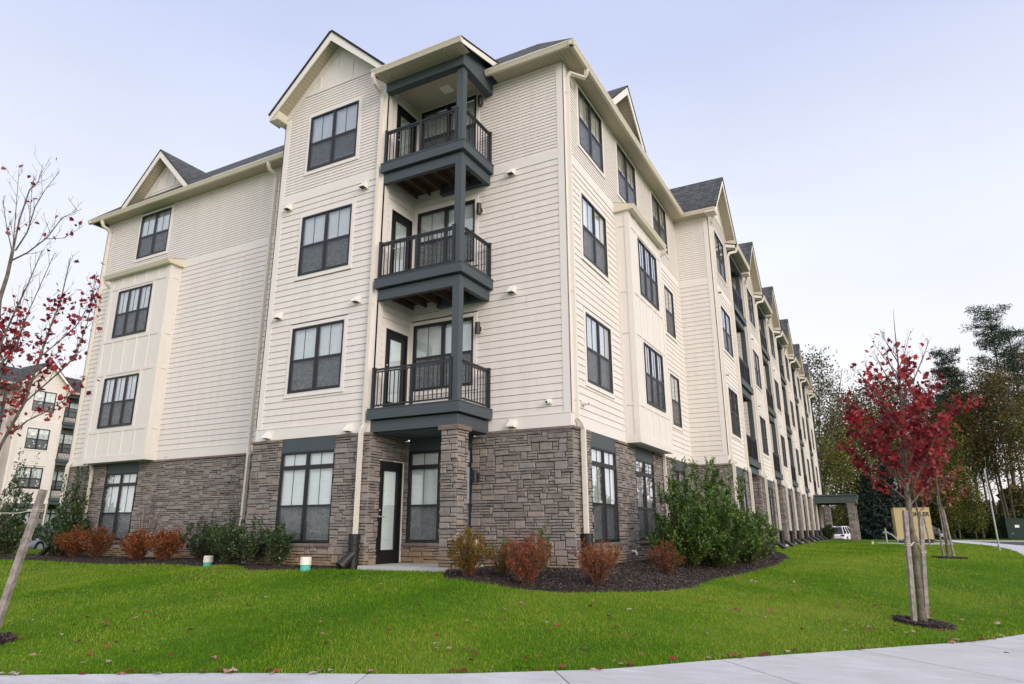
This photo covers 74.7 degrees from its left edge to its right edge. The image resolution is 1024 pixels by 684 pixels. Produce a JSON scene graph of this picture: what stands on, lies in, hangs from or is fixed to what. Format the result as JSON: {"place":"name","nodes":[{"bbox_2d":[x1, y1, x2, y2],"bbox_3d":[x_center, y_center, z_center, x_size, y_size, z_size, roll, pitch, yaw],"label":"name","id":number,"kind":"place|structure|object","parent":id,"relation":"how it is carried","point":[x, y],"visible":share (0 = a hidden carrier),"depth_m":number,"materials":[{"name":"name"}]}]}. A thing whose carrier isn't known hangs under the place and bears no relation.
{"place":"outdoors","nodes":[
{"label":"outdoors","id":0,"kind":"place"},
{"bbox_2d":[0,538,1023,675],"bbox_3d":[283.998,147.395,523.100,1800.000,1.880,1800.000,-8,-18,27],"label":"ground","id":1,"kind":"structure","parent":0,"point":[461,663],"depth_m":9.90,"materials":[{"name":"green plant"}]},
{"bbox_2d":[0,489,47,627],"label":"tree stake","id":2,"kind":"object","parent":1,"relation":"on","point":[36,509],"visible":1,"depth_m":8.91,"materials":[{"name":"brown wood"}]},
{"bbox_2d":[0,363,81,532],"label":"apartment building","id":3,"kind":"structure","parent":1,"relation":"on","point":[51,441],"depth_m":54.63,"materials":[{"name":"wood"}]},
{"bbox_2d":[15,465,44,490],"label":"window","id":4,"kind":"structure","parent":3,"relation":"in","point":[39,479],"depth_m":53.68,"materials":[{"name":"grey glass"}]},
{"bbox_2d":[22,426,51,451],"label":"window","id":5,"kind":"structure","parent":3,"relation":"in","point":[39,439],"depth_m":54.41,"materials":[{"name":"grey glass"}]},
{"bbox_2d":[30,388,58,414],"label":"window","id":6,"kind":"structure","parent":3,"relation":"in","point":[45,400],"depth_m":55.27,"materials":[{"name":"grey glass"}]},
{"bbox_2d":[58,432,72,454],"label":"window","id":7,"kind":"structure","parent":3,"relation":"in","point":[65,441],"depth_m":57.43,"materials":[{"name":"white glass"}]},
{"bbox_2d":[0,147,104,450],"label":"red maple tree","id":8,"kind":"object","parent":1,"relation":"on","point":[14,347],"visible":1,"depth_m":10.14,"materials":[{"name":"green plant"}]},
{"bbox_2d":[0,553,347,570],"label":"mulch bed","id":9,"kind":"object","parent":1,"relation":"on","point":[112,560],"visible":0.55,"depth_m":18.40,"materials":[{"name":"brown soil"}]},
{"bbox_2d":[0,448,43,553],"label":"holly shrub","id":10,"kind":"object","parent":9,"relation":"on","point":[11,537],"visible":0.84,"depth_m":23.58,"materials":[{"name":"green plant"}]},
{"bbox_2d":[34,464,94,555],"bbox_3d":[-14.342,5.373,21.719,2.482,3.063,1.321,-8,-18,27],"label":"holly shrub","id":11,"kind":"object","parent":9,"relation":"on","point":[59,521],"visible":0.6,"depth_m":21.58,"materials":[{"name":"green plant"}]},
{"bbox_2d":[52,524,92,556],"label":"autumn shrub","id":12,"kind":"object","parent":9,"relation":"on","point":[72,547],"visible":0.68,"depth_m":20.38,"materials":[{"name":"orange plant"}]},
{"bbox_2d":[74,524,116,557],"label":"autumn shrub","id":13,"kind":"object","parent":9,"relation":"on","point":[101,544],"visible":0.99,"depth_m":19.84,"materials":[{"name":"brown plant"}]},
{"bbox_2d":[119,528,154,559],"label":"autumn shrub","id":14,"kind":"object","parent":9,"relation":"on","point":[135,549],"visible":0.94,"depth_m":18.73,"materials":[{"name":"orange plant"}]},
{"bbox_2d":[136,469,172,557],"bbox_3d":[-10.461,4.838,19.571,1.688,2.910,0.183,-9,-18,29],"label":"bare sapling","id":15,"kind":"object","parent":9,"relation":"on","point":[150,512],"visible":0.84,"depth_m":19.60,"materials":[{"name":"brown plant"}]},
{"bbox_2d":[145,525,189,560],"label":"autumn shrub","id":16,"kind":"object","parent":9,"relation":"on","point":[169,543],"visible":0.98,"depth_m":18.17,"materials":[{"name":"orange plant"}]},
{"bbox_2d":[180,513,215,558],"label":"holly shrub","id":17,"kind":"object","parent":9,"relation":"on","point":[197,549],"visible":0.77,"depth_m":18.56,"materials":[{"name":"green plant"}]},
{"bbox_2d":[205,520,229,560],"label":"holly shrub","id":18,"kind":"object","parent":9,"relation":"on","point":[211,544],"visible":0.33,"depth_m":17.55,"materials":[{"name":"green plant"}]},
{"bbox_2d":[211,508,246,564],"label":"holly shrub","id":19,"kind":"object","parent":9,"relation":"on","point":[223,537],"visible":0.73,"depth_m":16.18,"materials":[{"name":"green plant"}]},
{"bbox_2d":[227,513,274,564],"bbox_3d":[-6.003,4.566,15.548,1.118,1.219,1.091,11,-19,-34],"label":"holly shrub","id":20,"kind":"object","parent":9,"relation":"on","point":[249,547],"visible":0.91,"depth_m":15.40,"materials":[{"name":"green plant"}]},
{"bbox_2d":[261,520,296,564],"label":"holly shrub","id":21,"kind":"object","parent":9,"relation":"on","point":[276,546],"visible":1,"depth_m":15.05,"materials":[{"name":"green plant"}]},
{"bbox_2d":[36,30,834,571],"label":"apartment building","id":22,"kind":"structure","parent":1,"relation":"on","point":[570,308],"depth_m":17.45,"materials":[{"name":"plastic"}]},
{"bbox_2d":[96,373,138,428],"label":"window","id":23,"kind":"structure","parent":22,"relation":"in","point":[118,398],"depth_m":22.05,"materials":[{"name":"grey glass"}]},
{"bbox_2d":[98,472,137,539],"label":"window","id":24,"kind":"structure","parent":22,"relation":"in","point":[118,498],"depth_m":21.46,"materials":[{"name":"white glass"}]},
{"bbox_2d":[111,283,152,337],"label":"window","id":25,"kind":"structure","parent":22,"relation":"in","point":[132,309],"depth_m":22.90,"materials":[{"name":"grey glass"}]},
{"bbox_2d":[133,204,174,262],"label":"window","id":26,"kind":"structure","parent":22,"relation":"in","point":[153,239],"depth_m":24.12,"materials":[{"name":"grey glass"}]},
{"bbox_2d":[275,449,334,542],"bbox_3d":[-4.786,3.608,15.682,1.710,2.090,0.177,-8,-18,27],"label":"window","id":27,"kind":"structure","parent":22,"relation":"in","point":[304,500],"depth_m":15.65,"materials":[{"name":"grey glass"}]},
{"bbox_2d":[283,315,347,398],"bbox_3d":[-4.797,0.395,16.579,1.920,1.893,0.182,-8,-18,27],"label":"window","id":28,"kind":"structure","parent":22,"relation":"in","point":[317,349],"depth_m":16.55,"materials":[{"name":"grey glass"}]},
{"bbox_2d":[294,199,355,281],"bbox_3d":[-4.806,-2.600,17.418,1.920,1.893,0.182,-8,-18,27],"label":"window","id":29,"kind":"structure","parent":22,"relation":"in","point":[325,238],"depth_m":17.39,"materials":[{"name":"grey glass"}]},
{"bbox_2d":[304,96,362,176],"bbox_3d":[-4.815,-5.544,18.243,1.920,1.893,0.182,-8,-18,27],"label":"window","id":30,"kind":"structure","parent":22,"relation":"in","point":[333,140],"depth_m":18.22,"materials":[{"name":"grey glass"}]},
{"bbox_2d":[375,459,403,563],"bbox_3d":[-2.817,3.867,15.369,0.129,2.260,0.890,-8,-18,27],"label":"door","id":31,"kind":"structure","parent":22,"relation":"in","point":[389,528],"depth_m":15.42,"materials":[{"name":"paint"}]},
{"bbox_2d":[379,323,409,407],"bbox_3d":[-2.834,0.698,16.243,0.129,2.135,1.050,-8,-18,27],"label":"door","id":32,"kind":"structure","parent":22,"relation":"in","point":[389,358],"depth_m":16.30,"materials":[{"name":"paint"}]},
{"bbox_2d":[386,204,414,273],"bbox_3d":[-2.843,-2.326,17.090,0.129,2.135,1.050,-8,-18,27],"label":"door","id":33,"kind":"structure","parent":22,"relation":"in","point":[395,215],"depth_m":17.17,"materials":[{"name":"paint"}]},
{"bbox_2d":[392,98,418,158],"bbox_3d":[-2.852,-5.296,17.922,0.129,2.135,1.050,-8,-18,27],"label":"door","id":34,"kind":"structure","parent":22,"relation":"in","point":[400,110],"depth_m":17.98,"materials":[{"name":"paint"}]},
{"bbox_2d":[405,447,471,542],"bbox_3d":[-1.651,3.544,15.491,1.760,2.090,0.177,-8,-18,27],"label":"window","id":35,"kind":"structure","parent":22,"relation":"in","point":[423,496],"depth_m":15.62,"materials":[{"name":"grey glass"}]},
{"bbox_2d":[407,312,476,396],"bbox_3d":[-1.662,0.332,16.388,1.970,1.893,0.182,-8,-18,27],"label":"window","id":36,"kind":"structure","parent":22,"relation":"in","point":[430,340],"depth_m":16.43,"materials":[{"name":"grey glass"}]},
{"bbox_2d":[413,195,478,267],"bbox_3d":[-1.671,-2.663,17.227,1.970,1.893,0.182,-8,-18,27],"label":"window","id":37,"kind":"structure","parent":22,"relation":"in","point":[441,216],"depth_m":17.29,"materials":[{"name":"grey glass"}]},
{"bbox_2d":[418,92,479,150],"bbox_3d":[-1.680,-5.607,18.052,1.970,1.893,0.182,-8,-18,27],"label":"window","id":38,"kind":"structure","parent":22,"relation":"in","point":[472,105],"depth_m":18.15,"materials":[{"name":"grey glass"}]},
{"bbox_2d":[575,82,604,178],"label":"window","id":39,"kind":"structure","parent":22,"relation":"in","point":[589,123],"depth_m":17.94,"materials":[{"name":"grey glass"}]},
{"bbox_2d":[579,187,609,282],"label":"window","id":40,"kind":"structure","parent":22,"relation":"in","point":[593,223],"depth_m":17.11,"materials":[{"name":"grey glass"}]},
{"bbox_2d":[583,307,614,398],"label":"window","id":41,"kind":"structure","parent":22,"relation":"in","point":[599,375],"depth_m":16.28,"materials":[{"name":"grey glass"}]},
{"bbox_2d":[590,445,619,542],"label":"window","id":42,"kind":"structure","parent":22,"relation":"in","point":[605,525],"depth_m":15.42,"materials":[{"name":"grey glass"}]},
{"bbox_2d":[615,138,637,207],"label":"window","id":43,"kind":"structure","parent":22,"relation":"in","point":[625,169],"depth_m":20.44,"materials":[{"name":"grey glass"}]},
{"bbox_2d":[635,458,657,540],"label":"window","id":44,"kind":"structure","parent":22,"relation":"in","point":[646,504],"depth_m":18.09,"materials":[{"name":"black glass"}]},
{"bbox_2d":[637,238,659,310],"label":"window","id":45,"kind":"structure","parent":22,"relation":"in","point":[647,262],"depth_m":19.75,"materials":[{"name":"grey glass"}]},
{"bbox_2d":[643,342,665,412],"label":"window","id":46,"kind":"structure","parent":22,"relation":"in","point":[654,373],"depth_m":18.91,"materials":[{"name":"grey glass"}]},
{"bbox_2d":[650,189,668,258],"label":"window","id":47,"kind":"structure","parent":22,"relation":"in","point":[658,213],"depth_m":23.57,"materials":[{"name":"grey glass"}]},
{"bbox_2d":[662,281,676,342],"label":"window","id":48,"kind":"structure","parent":22,"relation":"in","point":[668,297],"depth_m":23.15,"materials":[{"name":"grey glass"}]},
{"bbox_2d":[668,370,682,431],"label":"window","id":49,"kind":"structure","parent":22,"relation":"in","point":[674,383],"depth_m":22.31,"materials":[{"name":"grey glass"}]},
{"bbox_2d":[712,226,727,287],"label":"window","id":50,"kind":"structure","parent":22,"relation":"in","point":[719,251],"depth_m":26.33,"materials":[{"name":"grey glass"}]},
{"bbox_2d":[719,303,734,361],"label":"window","id":51,"kind":"structure","parent":22,"relation":"in","point":[725,317],"depth_m":25.50,"materials":[{"name":"grey glass"}]},
{"bbox_2d":[727,384,741,441],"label":"window","id":52,"kind":"structure","parent":22,"relation":"in","point":[732,394],"depth_m":24.65,"materials":[{"name":"grey glass"}]},
{"bbox_2d":[746,286,755,331],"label":"window","id":53,"kind":"structure","parent":22,"relation":"in","point":[749,296],"depth_m":32.43,"materials":[{"name":"grey glass"}]},
{"bbox_2d":[752,347,761,392],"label":"window","id":54,"kind":"structure","parent":22,"relation":"in","point":[755,356],"depth_m":31.58,"materials":[{"name":"grey glass"}]},
{"bbox_2d":[759,413,769,458],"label":"window","id":55,"kind":"structure","parent":22,"relation":"in","point":[762,420],"depth_m":30.75,"materials":[{"name":"grey glass"}]},
{"bbox_2d":[813,494,860,539],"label":"entrance canopy","id":56,"kind":"object","parent":22,"relation":"attached to","point":[850,501],"visible":0.81,"depth_m":48.59,"materials":[{"name":"grey stone"}]},
{"bbox_2d":[443,551,788,592],"bbox_3d":[4.545,6.172,18.348,5.360,0.570,18.240,-8,-18,27],"label":"mulch bed","id":57,"kind":"object","parent":1,"relation":"on","point":[645,575],"visible":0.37,"depth_m":12.46,"materials":[{"name":"brown soil"}]},
{"bbox_2d":[445,525,495,575],"bbox_3d":[-0.770,3.835,12.318,0.948,0.940,0.932,-8,-18,27],"label":"autumn shrub","id":58,"kind":"object","parent":57,"relation":"on","point":[467,561],"visible":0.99,"depth_m":12.21,"materials":[{"name":"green plant"}]},
{"bbox_2d":[488,534,520,576],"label":"autumn shrub","id":59,"kind":"object","parent":57,"relation":"on","point":[502,565],"visible":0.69,"depth_m":12.48,"materials":[{"name":"brown plant"}]},
{"bbox_2d":[503,529,552,584],"bbox_3d":[0.273,3.806,11.871,0.917,0.985,0.875,-2,-16,6],"label":"autumn shrub","id":60,"kind":"object","parent":57,"relation":"on","point":[525,570],"visible":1,"depth_m":11.72,"materials":[{"name":"red plant"}]},
{"bbox_2d":[528,518,553,574],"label":"leafy sapling shrub","id":61,"kind":"object","parent":57,"relation":"on","point":[546,540],"visible":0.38,"depth_m":12.73,"materials":[{"name":"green plant"}]},
{"bbox_2d":[570,539,623,584],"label":"autumn shrub","id":62,"kind":"object","parent":57,"relation":"on","point":[597,573],"visible":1,"depth_m":11.60,"materials":[{"name":"red plant"}]},
{"bbox_2d":[645,539,684,573],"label":"autumn shrub","id":63,"kind":"object","parent":57,"relation":"on","point":[663,565],"visible":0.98,"depth_m":13.65,"materials":[{"name":"brown plant"}]},
{"bbox_2d":[646,456,726,567],"bbox_3d":[4.028,4.011,15.870,1.972,2.602,1.712,-8,-18,27],"label":"holly shrub","id":64,"kind":"object","parent":57,"relation":"on","point":[692,544],"visible":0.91,"depth_m":15.50,"materials":[{"name":"green plant"}]},
{"bbox_2d":[677,456,764,562],"bbox_3d":[5.231,4.412,17.692,2.593,2.856,1.947,-8,-18,27],"label":"holly shrub","id":65,"kind":"object","parent":57,"relation":"on","point":[708,485],"visible":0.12,"depth_m":17.67,"materials":[{"name":"green plant"}]},
{"bbox_2d":[690,485,756,568],"bbox_3d":[4.987,4.476,16.257,1.884,2.006,1.578,-8,-18,27],"label":"holly shrub","id":66,"kind":"object","parent":57,"relation":"on","point":[726,515],"visible":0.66,"depth_m":16.00,"materials":[{"name":"green plant"}]},
{"bbox_2d":[738,507,782,563],"bbox_3d":[6.449,5.202,18.195,1.709,1.640,1.614,-8,-18,27],"label":"holly shrub","id":67,"kind":"object","parent":57,"relation":"on","point":[749,557],"visible":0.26,"depth_m":17.96,"materials":[{"name":"green plant"}]},
{"bbox_2d":[802,344,857,484],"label":"tall thin tree","id":68,"kind":"object","parent":1,"relation":"on","point":[819,412],"visible":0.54,"depth_m":93.02,"materials":[{"name":"green plant"}]},
{"bbox_2d":[815,427,859,525],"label":"yellow green tree","id":69,"kind":"object","parent":1,"relation":"on","point":[827,466],"visible":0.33,"depth_m":81.72,"materials":[{"name":"green plant"}]},
{"bbox_2d":[812,369,862,522],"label":"tall thin tree","id":70,"kind":"object","parent":1,"relation":"on","point":[834,390],"visible":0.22,"depth_m":108.31,"materials":[{"name":"green plant"}]},
{"bbox_2d":[819,441,873,526],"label":"yellow green tree","id":71,"kind":"object","parent":1,"relation":"on","point":[837,481],"visible":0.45,"depth_m":83.80,"materials":[{"name":"green plant"}]},
{"bbox_2d":[816,422,877,523],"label":"yellow green tree","id":72,"kind":"object","parent":1,"relation":"on","point":[845,439],"visible":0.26,"depth_m":90.81,"materials":[{"name":"green plant"}]},
{"bbox_2d":[821,416,900,521],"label":"yellow green tree","id":73,"kind":"object","parent":1,"relation":"on","point":[858,442],"visible":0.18,"depth_m":94.53,"materials":[{"name":"green plant"}]},
{"bbox_2d":[840,369,907,478],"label":"brown green tree","id":74,"kind":"object","parent":1,"relation":"on","point":[886,401],"visible":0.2,"depth_m":106.59,"materials":[{"name":"green plant"}]},
{"bbox_2d":[829,401,919,500],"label":"yellow green tree","id":75,"kind":"object","parent":1,"relation":"on","point":[871,441],"visible":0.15,"depth_m":96.78,"materials":[{"name":"green plant"}]},
{"bbox_2d":[858,474,894,539],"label":"spruce tree","id":76,"kind":"object","parent":1,"relation":"on","point":[875,517],"visible":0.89,"depth_m":78.98,"materials":[{"name":"green plant"}]},
{"bbox_2d":[867,463,903,539],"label":"spruce tree","id":77,"kind":"object","parent":1,"relation":"on","point":[890,501],"visible":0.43,"depth_m":80.42,"materials":[{"name":"green plant"}]},
{"bbox_2d":[836,311,985,621],"bbox_3d":[6.615,1.891,11.032,2.308,5.170,1.975,-8,-18,27],"label":"red maple tree","id":78,"kind":"object","parent":1,"relation":"on","point":[921,450],"visible":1,"depth_m":11.05,"materials":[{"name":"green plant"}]},
{"bbox_2d":[894,452,931,517],"bbox_3d":[20.478,7.790,34.087,1.850,5.051,1.682,12,-19,-36],"label":"red maple tree","id":79,"kind":"object","parent":1,"relation":"on","point":[913,494],"visible":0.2,"depth_m":34.17,"materials":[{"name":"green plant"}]},
{"bbox_2d":[875,507,952,544],"bbox_3d":[22.532,10.453,38.005,3.600,2.065,1.750,-6,-17,21],"label":"generator cabinet","id":80,"kind":"object","parent":1,"relation":"on","point":[896,513],"visible":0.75,"depth_m":37.49,"materials":[{"name":"beige metal"}]},
{"bbox_2d":[891,614,956,631],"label":"tree mulch","id":81,"kind":"object","parent":1,"relation":"on","point":[930,623],"visible":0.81,"depth_m":10.21,"materials":[{"name":"brown soil"}]},
{"bbox_2d":[902,510,918,620],"bbox_3d":[6.308,3.541,10.523,0.360,1.754,0.120,4,-16,-14],"label":"tree stake","id":82,"kind":"object","parent":81,"relation":"on","point":[910,575],"visible":0.97,"depth_m":10.50,"materials":[{"name":"brown wood"}]},
{"bbox_2d":[915,516,929,618],"bbox_3d":[6.592,3.664,10.816,0.204,1.676,0.508,-15,-21,42],"label":"tree stake","id":83,"kind":"object","parent":81,"relation":"on","point":[921,543],"visible":0.93,"depth_m":10.92,"materials":[{"name":"brown wood"}]},
{"bbox_2d":[831,483,1023,537],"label":"distant woods","id":84,"kind":"object","parent":1,"relation":"on","point":[1007,499],"visible":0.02,"depth_m":101.75,"materials":[{"name":"brown plant"}]},
{"bbox_2d":[901,433,969,556],"bbox_3d":[15.072,5.244,24.000,2.033,4.852,1.770,-15,-21,42],"label":"red maple tree","id":85,"kind":"object","parent":1,"relation":"on","point":[953,474],"visible":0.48,"depth_m":23.80,"materials":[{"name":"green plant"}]},
{"bbox_2d":[919,464,959,538],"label":"yellow green tree","id":86,"kind":"object","parent":1,"relation":"on","point":[945,500],"visible":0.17,"depth_m":90.46,"materials":[{"name":"green plant"}]},
{"bbox_2d":[912,437,974,529],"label":"yellow green tree","id":87,"kind":"object","parent":1,"relation":"on","point":[940,494],"visible":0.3,"depth_m":89.05,"materials":[{"name":"green plant"}]},
{"bbox_2d":[906,409,986,538],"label":"yellow green tree","id":88,"kind":"object","parent":1,"relation":"on","point":[954,535],"visible":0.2,"depth_m":93.59,"materials":[{"name":"green plant"}]},
{"bbox_2d":[920,399,982,537],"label":"brown green tree","id":89,"kind":"object","parent":1,"relation":"on","point":[938,411],"visible":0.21,"depth_m":99.66,"materials":[{"name":"green plant"}]},
{"bbox_2d":[924,427,994,538],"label":"yellow green tree","id":90,"kind":"object","parent":1,"relation":"on","point":[954,455],"visible":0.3,"depth_m":91.59,"materials":[{"name":"green plant"}]},
{"bbox_2d":[925,345,1000,537],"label":"pine tree","id":91,"kind":"object","parent":1,"relation":"on","point":[943,361],"visible":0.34,"depth_m":106.58,"materials":[{"name":"green plant"}]},
{"bbox_2d":[932,383,1008,537],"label":"brown green tree","id":92,"kind":"object","parent":1,"relation":"on","point":[948,394],"visible":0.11,"depth_m":101.43,"materials":[{"name":"green plant"}]},
{"bbox_2d":[948,481,994,539],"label":"yellow green tree","id":93,"kind":"object","parent":1,"relation":"on","point":[968,501],"visible":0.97,"depth_m":83.25,"materials":[{"name":"green plant"}]},
{"bbox_2d":[945,401,999,537],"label":"brown green tree","id":94,"kind":"object","parent":1,"relation":"on","point":[967,418],"visible":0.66,"depth_m":96.42,"materials":[{"name":"green plant"}]},
{"bbox_2d":[939,389,1010,537],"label":"brown green tree","id":95,"kind":"object","parent":1,"relation":"on","point":[996,512],"visible":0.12,"depth_m":99.94,"materials":[{"name":"green plant"}]},
{"bbox_2d":[940,354,1023,517],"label":"brown green tree","id":96,"kind":"object","parent":1,"relation":"on","point":[987,369],"visible":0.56,"depth_m":97.43,"materials":[{"name":"green plant"}]},
{"bbox_2d":[950,382,1023,517],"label":"brown green tree","id":97,"kind":"object","parent":1,"relation":"on","point":[992,467],"visible":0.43,"depth_m":96.56,"materials":[{"name":"green plant"}]},
{"bbox_2d":[974,508,1003,537],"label":"woodland shrub","id":98,"kind":"object","parent":1,"relation":"on","point":[991,533],"visible":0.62,"depth_m":95.70,"materials":[{"name":"green plant"}]},
{"bbox_2d":[959,303,1023,512],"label":"pine tree","id":99,"kind":"object","parent":1,"relation":"on","point":[993,337],"visible":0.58,"depth_m":109.38,"materials":[{"name":"green plant"}]},
{"bbox_2d":[962,373,1023,538],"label":"brown green tree","id":100,"kind":"object","parent":1,"relation":"on","point":[998,446],"visible":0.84,"depth_m":95.19,"materials":[{"name":"green plant"}]},
{"bbox_2d":[965,365,1023,498],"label":"brown green tree","id":101,"kind":"object","parent":1,"relation":"on","point":[1004,379],"visible":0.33,"depth_m":98.36,"materials":[{"name":"green plant"}]},
{"bbox_2d":[977,403,1023,516],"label":"yellow green tree","id":102,"kind":"object","parent":1,"relation":"on","point":[1019,422],"visible":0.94,"depth_m":92.39,"materials":[{"name":"green plant"}]},
{"bbox_2d":[982,328,1023,452],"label":"pine tree","id":103,"kind":"object","parent":1,"relation":"on","point":[1019,332],"visible":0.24,"depth_m":115.65,"materials":[{"name":"green plant"}]},
{"bbox_2d":[999,518,1023,537],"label":"utility box","id":104,"kind":"object","parent":1,"relation":"on","point":[1012,527],"visible":1,"depth_m":87.70,"materials":[{"name":"green metal"}]},
{"bbox_2d":[0,540,1023,683],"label":"sidewalk","id":105,"kind":"structure","parent":0,"point":[990,661],"depth_m":7.01,"materials":[{"name":"concrete"}]},
{"bbox_2d":[0,0,1023,505],"label":"sky","id":106,"kind":"structure","parent":0,"point":[869,154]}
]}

